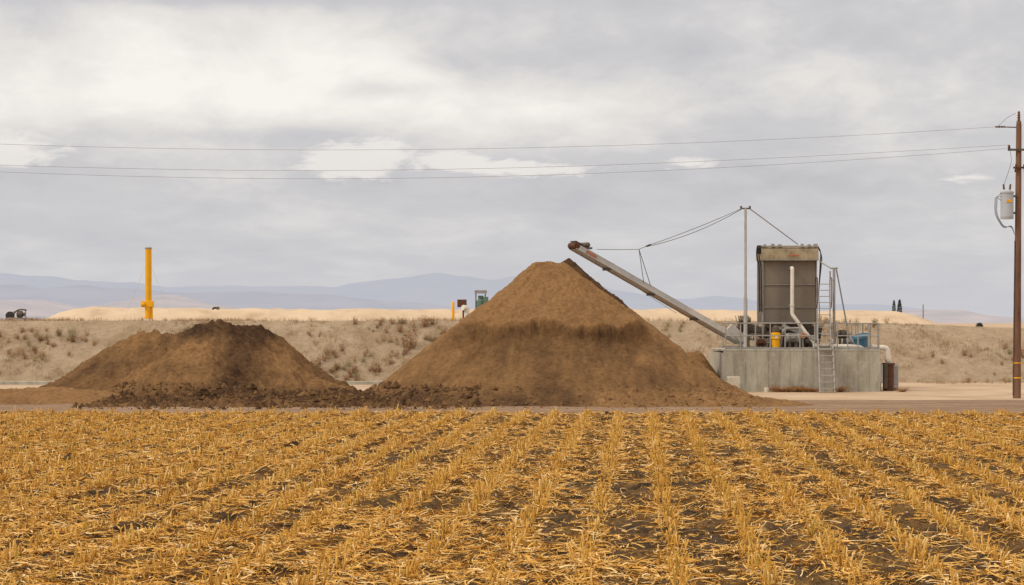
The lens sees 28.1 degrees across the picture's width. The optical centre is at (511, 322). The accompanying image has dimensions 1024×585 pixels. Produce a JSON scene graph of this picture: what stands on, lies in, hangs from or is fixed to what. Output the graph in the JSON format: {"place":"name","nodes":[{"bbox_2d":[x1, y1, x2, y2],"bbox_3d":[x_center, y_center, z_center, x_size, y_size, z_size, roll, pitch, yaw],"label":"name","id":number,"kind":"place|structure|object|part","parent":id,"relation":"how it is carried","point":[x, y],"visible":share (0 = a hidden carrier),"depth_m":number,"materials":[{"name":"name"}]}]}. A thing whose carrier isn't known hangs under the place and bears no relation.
{"place":"outdoors","nodes":[
{"label":"outdoors","id":0,"kind":"place"},
{"bbox_2d":[0,284,470,309],"bbox_3d":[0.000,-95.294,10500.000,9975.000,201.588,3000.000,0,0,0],"label":"hills","id":1,"kind":"structure","parent":0,"point":[85,296],"depth_m":10073.12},
{"bbox_2d":[0,411,1023,584],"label":"field","id":2,"kind":"structure","parent":0,"point":[844,525],"depth_m":26.03,"materials":[{"name":"soil"}]},
{"bbox_2d":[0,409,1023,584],"bbox_3d":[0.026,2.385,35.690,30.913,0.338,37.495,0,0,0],"label":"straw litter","id":3,"kind":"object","parent":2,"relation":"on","point":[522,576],"visible":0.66,"depth_m":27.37,"materials":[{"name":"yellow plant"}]},
{"bbox_2d":[0,404,1023,584],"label":"corn stubble","id":4,"kind":"object","parent":2,"relation":"on","point":[911,545],"visible":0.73,"depth_m":29.67,"materials":[{"name":"yellow plant"}]},
{"bbox_2d":[0,320,1023,382],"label":"embankment","id":5,"kind":"structure","parent":0,"point":[975,366],"depth_m":86.97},
{"bbox_2d":[5,309,28,319],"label":"pump set","id":6,"kind":"object","parent":5,"relation":"on","point":[19,314],"visible":0.95,"depth_m":89.91,"materials":[{"name":"black metal"}]},
{"bbox_2d":[67,322,79,337],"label":"dry weed","id":7,"kind":"object","parent":5,"relation":"on","point":[72,330],"visible":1,"depth_m":86.73,"materials":[{"name":"brown plant"}]},
{"bbox_2d":[127,247,169,320],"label":"yellow stack","id":8,"kind":"object","parent":5,"relation":"on","point":[148,303],"visible":0.97,"depth_m":89.48,"materials":[{"name":"paint"}]},
{"bbox_2d":[402,337,416,349],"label":"dry weed","id":9,"kind":"object","parent":5,"relation":"on","point":[409,344],"visible":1,"depth_m":85.64,"materials":[{"name":"plant"}]},
{"bbox_2d":[402,326,418,347],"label":"dry weed","id":10,"kind":"object","parent":5,"relation":"on","point":[411,341],"visible":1,"depth_m":85.67,"materials":[{"name":"brown plant"}]},
{"bbox_2d":[416,315,430,326],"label":"dry weed","id":11,"kind":"object","parent":5,"relation":"on","point":[426,321],"visible":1,"depth_m":87.62,"materials":[{"name":"brown plant"}]},
{"bbox_2d":[452,302,453,320],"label":"bollard","id":12,"kind":"object","parent":5,"relation":"on","point":[452,311],"visible":0.79,"depth_m":89.95,"materials":[{"name":"metal"}]},
{"bbox_2d":[457,299,468,317],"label":"riser pipe","id":13,"kind":"object","parent":5,"relation":"on","point":[462,303],"visible":0.87,"depth_m":90.10,"materials":[{"name":"white plastic"}]},
{"bbox_2d":[475,290,487,308],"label":"lift pump","id":14,"kind":"object","parent":5,"relation":"on","point":[481,300],"visible":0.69,"depth_m":90.81,"materials":[{"name":"green paint"}]},
{"bbox_2d":[45,306,940,324],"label":"sand dunes","id":15,"kind":"object","parent":5,"relation":"on","point":[120,314],"visible":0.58,"depth_m":92.89,"materials":[{"name":"beige sand"}]},
{"bbox_2d":[0,273,1023,318],"bbox_3d":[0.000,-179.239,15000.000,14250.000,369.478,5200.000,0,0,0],"label":"mountain range","id":16,"kind":"structure","parent":0,"point":[443,289],"depth_m":14259.84,"materials":[{"name":"grey stone"}]},
{"bbox_2d":[0,400,1023,414],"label":"dirt road","id":17,"kind":"structure","parent":0,"point":[926,406],"depth_m":59.27,"materials":[{"name":"soil"}]},
{"bbox_2d":[0,323,1023,399],"bbox_3d":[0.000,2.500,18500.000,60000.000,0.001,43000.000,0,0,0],"label":"ground","id":18,"kind":"structure","parent":0,"point":[961,391],"depth_m":72.12,"materials":[{"name":"beige soil"}]},
{"bbox_2d":[0,386,119,404],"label":"spilled compost","id":19,"kind":"object","parent":18,"relation":"on","point":[42,395],"visible":0.72,"depth_m":63.12,"materials":[{"name":"brown soil"}]},
{"bbox_2d":[0,381,381,384],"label":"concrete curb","id":20,"kind":"structure","parent":18,"relation":"on","point":[47,382],"depth_m":82.30,"materials":[{"name":"beige concrete"}]},
{"bbox_2d":[40,319,354,396],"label":"compost pile","id":21,"kind":"object","parent":18,"relation":"on","point":[217,351],"visible":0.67,"depth_m":67.82,"materials":[{"name":"brown soil"}]},
{"bbox_2d":[94,387,413,405],"bbox_3d":[-6.760,2.265,64.875,14.280,0.550,9.350,0,0,0],"label":"spilled compost","id":22,"kind":"object","parent":18,"relation":"on","point":[254,399],"visible":0.31,"depth_m":62.28,"materials":[{"name":"brown soil"}]},
{"bbox_2d":[71,379,763,409],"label":"compost clods","id":23,"kind":"object","parent":18,"relation":"on","point":[150,403],"visible":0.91,"depth_m":61.73,"materials":[{"name":"brown soil"}]},
{"bbox_2d":[367,258,767,407],"bbox_3d":[0.900,0.163,68.683,13.400,4.793,20.565,0,0,0],"label":"compost pile","id":24,"kind":"object","parent":18,"relation":"on","point":[568,324],"visible":0.77,"depth_m":63.96,"materials":[{"name":"brown soil"}]},
{"bbox_2d":[765,384,784,391],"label":"dry weed","id":25,"kind":"object","parent":18,"relation":"on","point":[775,388],"visible":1,"depth_m":73.55,"materials":[{"name":"brown plant"}]},
{"bbox_2d":[741,391,815,406],"bbox_3d":[8.980,2.303,66.220,3.960,0.514,14.840,0,0,0],"label":"spilled compost","id":26,"kind":"object","parent":18,"relation":"on","point":[774,402],"visible":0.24,"depth_m":61.45,"materials":[{"name":"brown soil"}]},
{"bbox_2d":[709,348,880,391],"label":"concrete platform","id":27,"kind":"structure","parent":18,"relation":"on","point":[759,370],"depth_m":74.00,"materials":[{"name":"grey concrete"}]},
{"bbox_2d":[597,206,797,346],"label":"support mast","id":28,"kind":"object","parent":27,"relation":"on","point":[745,274],"visible":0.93,"depth_m":74.95,"materials":[{"name":"metal"}]},
{"bbox_2d":[568,241,743,344],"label":"conveyor","id":29,"kind":"object","parent":28,"relation":"attached to","point":[581,249],"visible":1,"depth_m":73.79,"materials":[{"name":"grey metal"}]},
{"bbox_2d":[727,315,768,346],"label":"screw press","id":30,"kind":"object","parent":27,"relation":"on","point":[735,330],"visible":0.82,"depth_m":75.66,"materials":[{"name":"metal"}]},
{"bbox_2d":[756,339,768,346],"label":"motor","id":31,"kind":"object","parent":27,"relation":"on","point":[761,342],"visible":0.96,"depth_m":74.69,"materials":[{"name":"metal"}]},
{"bbox_2d":[724,323,815,349],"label":"railing","id":32,"kind":"object","parent":27,"relation":"on","point":[771,348],"visible":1,"depth_m":74.06,"materials":[{"name":"metal"}]},
{"bbox_2d":[771,325,780,346],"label":"pump","id":33,"kind":"object","parent":27,"relation":"on","point":[775,339],"visible":0.86,"depth_m":74.77,"materials":[{"name":"yellow paint"}]},
{"bbox_2d":[722,323,851,347],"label":"railing","id":34,"kind":"object","parent":27,"relation":"on","point":[761,346],"visible":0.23,"depth_m":79.08,"materials":[{"name":"metal"}]},
{"bbox_2d":[756,244,821,348],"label":"manure separator","id":35,"kind":"object","parent":27,"relation":"on","point":[786,275],"visible":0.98,"depth_m":75.70,"materials":[{"name":"metal"}]},
{"bbox_2d":[760,326,822,346],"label":"support frame","id":36,"kind":"object","parent":27,"relation":"on","point":[811,331],"visible":0.22,"depth_m":76.95,"materials":[{"name":"metal"}]},
{"bbox_2d":[786,333,801,346],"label":"motor","id":37,"kind":"object","parent":27,"relation":"on","point":[791,339],"visible":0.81,"depth_m":74.88,"materials":[{"name":"metal"}]},
{"bbox_2d":[747,327,862,347],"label":"deck pipework","id":38,"kind":"object","parent":27,"relation":"on","point":[802,339],"visible":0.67,"depth_m":74.96,"materials":[{"name":"metal"}]},
{"bbox_2d":[804,338,811,346],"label":"motor","id":39,"kind":"object","parent":27,"relation":"on","point":[807,342],"visible":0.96,"depth_m":75.18,"materials":[{"name":"metal"}]},
{"bbox_2d":[815,277,831,348],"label":"ladder","id":40,"kind":"object","parent":27,"relation":"on","point":[830,300],"visible":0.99,"depth_m":74.80,"materials":[{"name":"metal"}]},
{"bbox_2d":[819,261,849,348],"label":"pipe post","id":41,"kind":"object","parent":27,"relation":"on","point":[834,268],"visible":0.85,"depth_m":75.16,"materials":[{"name":"metal"}]},
{"bbox_2d":[836,330,850,343],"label":"motor","id":42,"kind":"object","parent":27,"relation":"on","point":[842,332],"visible":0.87,"depth_m":75.12,"materials":[{"name":"metal"}]},
{"bbox_2d":[841,336,853,344],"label":"motor","id":43,"kind":"object","parent":27,"relation":"on","point":[850,341],"visible":0.48,"depth_m":75.84,"materials":[{"name":"paint"}]},
{"bbox_2d":[836,323,879,349],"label":"railing","id":44,"kind":"object","parent":27,"relation":"on","point":[857,347],"visible":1,"depth_m":74.06,"materials":[{"name":"metal"}]},
{"bbox_2d":[851,333,869,346],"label":"tub","id":45,"kind":"object","parent":27,"relation":"on","point":[863,341],"visible":0.7,"depth_m":74.73,"materials":[{"name":"blue plastic"}]},
{"bbox_2d":[855,324,877,349],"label":"railing","id":46,"kind":"object","parent":27,"relation":"on","point":[870,333],"visible":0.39,"depth_m":75.78,"materials":[{"name":"metal"}]},
{"bbox_2d":[870,344,891,362],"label":"outlet pipe","id":47,"kind":"object","parent":27,"relation":"attached to","point":[886,349],"visible":0.88,"depth_m":74.91,"materials":[{"name":"white plastic"}]},
{"bbox_2d":[881,364,882,382],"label":"bracket","id":48,"kind":"object","parent":27,"relation":"attached to","point":[881,373],"visible":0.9,"depth_m":74.29,"materials":[{"name":"metal"}]},
{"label":"door","id":49,"kind":"part","parent":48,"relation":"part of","materials":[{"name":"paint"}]},
{"bbox_2d":[787,385,804,391],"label":"dry weed","id":50,"kind":"object","parent":18,"relation":"on","point":[796,388],"visible":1,"depth_m":73.62,"materials":[{"name":"brown plant"}]},
{"bbox_2d":[793,385,809,391],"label":"dry weed","id":51,"kind":"object","parent":18,"relation":"on","point":[799,389],"visible":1,"depth_m":73.54,"materials":[{"name":"brown plant"}]},
{"bbox_2d":[798,386,814,391],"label":"dry weed","id":52,"kind":"object","parent":18,"relation":"on","point":[809,389],"visible":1,"depth_m":73.53,"materials":[{"name":"brown plant"}]},
{"bbox_2d":[808,387,822,391],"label":"dry weed","id":53,"kind":"object","parent":18,"relation":"on","point":[813,390],"visible":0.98,"depth_m":73.55,"materials":[{"name":"brown plant"}]},
{"bbox_2d":[817,339,834,392],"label":"ladder","id":54,"kind":"object","parent":18,"relation":"on","point":[819,362],"visible":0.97,"depth_m":73.39,"materials":[{"name":"metal"}]},
{"bbox_2d":[831,385,850,391],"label":"dry weed","id":55,"kind":"object","parent":18,"relation":"on","point":[840,389],"visible":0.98,"depth_m":73.61,"materials":[{"name":"brown plant"}]},
{"bbox_2d":[882,363,894,390],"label":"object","id":56,"kind":"object","parent":18,"relation":"on","point":[888,376],"visible":0.83,"depth_m":74.81,"materials":[{"name":"metal"}]},
{"bbox_2d":[892,300,895,310],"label":"cypress tree","id":57,"kind":"object","parent":18,"relation":"on","point":[894,307],"visible":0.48,"depth_m":1199.68,"materials":[{"name":"green plant"}]},
{"bbox_2d":[894,364,898,389],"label":"electrical cabinet","id":58,"kind":"object","parent":18,"relation":"on","point":[896,376],"visible":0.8,"depth_m":75.28,"materials":[{"name":"metal"}]},
{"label":"door","id":59,"kind":"part","parent":58,"relation":"part of","materials":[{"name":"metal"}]},
{"bbox_2d":[897,299,901,311],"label":"cypress tree","id":60,"kind":"object","parent":18,"relation":"on","point":[899,308],"visible":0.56,"depth_m":1199.53,"materials":[{"name":"green plant"}]},
{"bbox_2d":[896,386,907,391],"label":"dry weed","id":61,"kind":"object","parent":18,"relation":"on","point":[903,390],"visible":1,"depth_m":73.73,"materials":[{"name":"brown plant"}]},
{"bbox_2d":[995,111,1023,397],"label":"utility pole","id":62,"kind":"object","parent":18,"relation":"on","point":[1016,391],"visible":0.98,"depth_m":67.51,"materials":[{"name":"brown wood"}]},
{"bbox_2d":[8,127,987,149],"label":"power line","id":63,"kind":"object","parent":62,"relation":"attached to","point":[496,148],"visible":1,"depth_m":67.60,"materials":[{"name":"metal"}]},
{"bbox_2d":[9,145,1000,170],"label":"power line","id":64,"kind":"object","parent":62,"relation":"attached to","point":[476,168],"visible":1,"depth_m":67.50,"materials":[{"name":"metal"}]},
{"bbox_2d":[13,148,1006,178],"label":"power line","id":65,"kind":"object","parent":62,"relation":"attached to","point":[498,176],"visible":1,"depth_m":67.72,"materials":[{"name":"metal"}]},
{"bbox_2d":[994,184,1017,234],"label":"transformer","id":66,"kind":"object","parent":62,"relation":"attached to","point":[1006,199],"visible":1,"depth_m":67.40,"materials":[{"name":"grey paint"}]},
{"bbox_2d":[0,295,1023,322],"bbox_3d":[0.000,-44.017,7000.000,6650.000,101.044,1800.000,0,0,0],"label":"dry hills","id":67,"kind":"structure","parent":0,"point":[40,308],"depth_m":6693.21,"materials":[{"name":"beige soil"}]},
{"bbox_2d":[0,316,1023,383],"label":"dry grass","id":68,"kind":"structure","parent":0,"point":[246,319],"depth_m":88.25,"materials":[{"name":"brown plant"}]},
{"bbox_2d":[0,0,1023,317],"label":"sky","id":69,"kind":"structure","parent":0,"point":[309,84],"materials":[{"name":"grey"}]},
{"bbox_2d":[727,376,739,387],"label":"concrete block","id":70,"kind":"object","parent":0,"point":[733,380],"depth_m":73.20,"materials":[{"name":"white concrete"}]}
]}

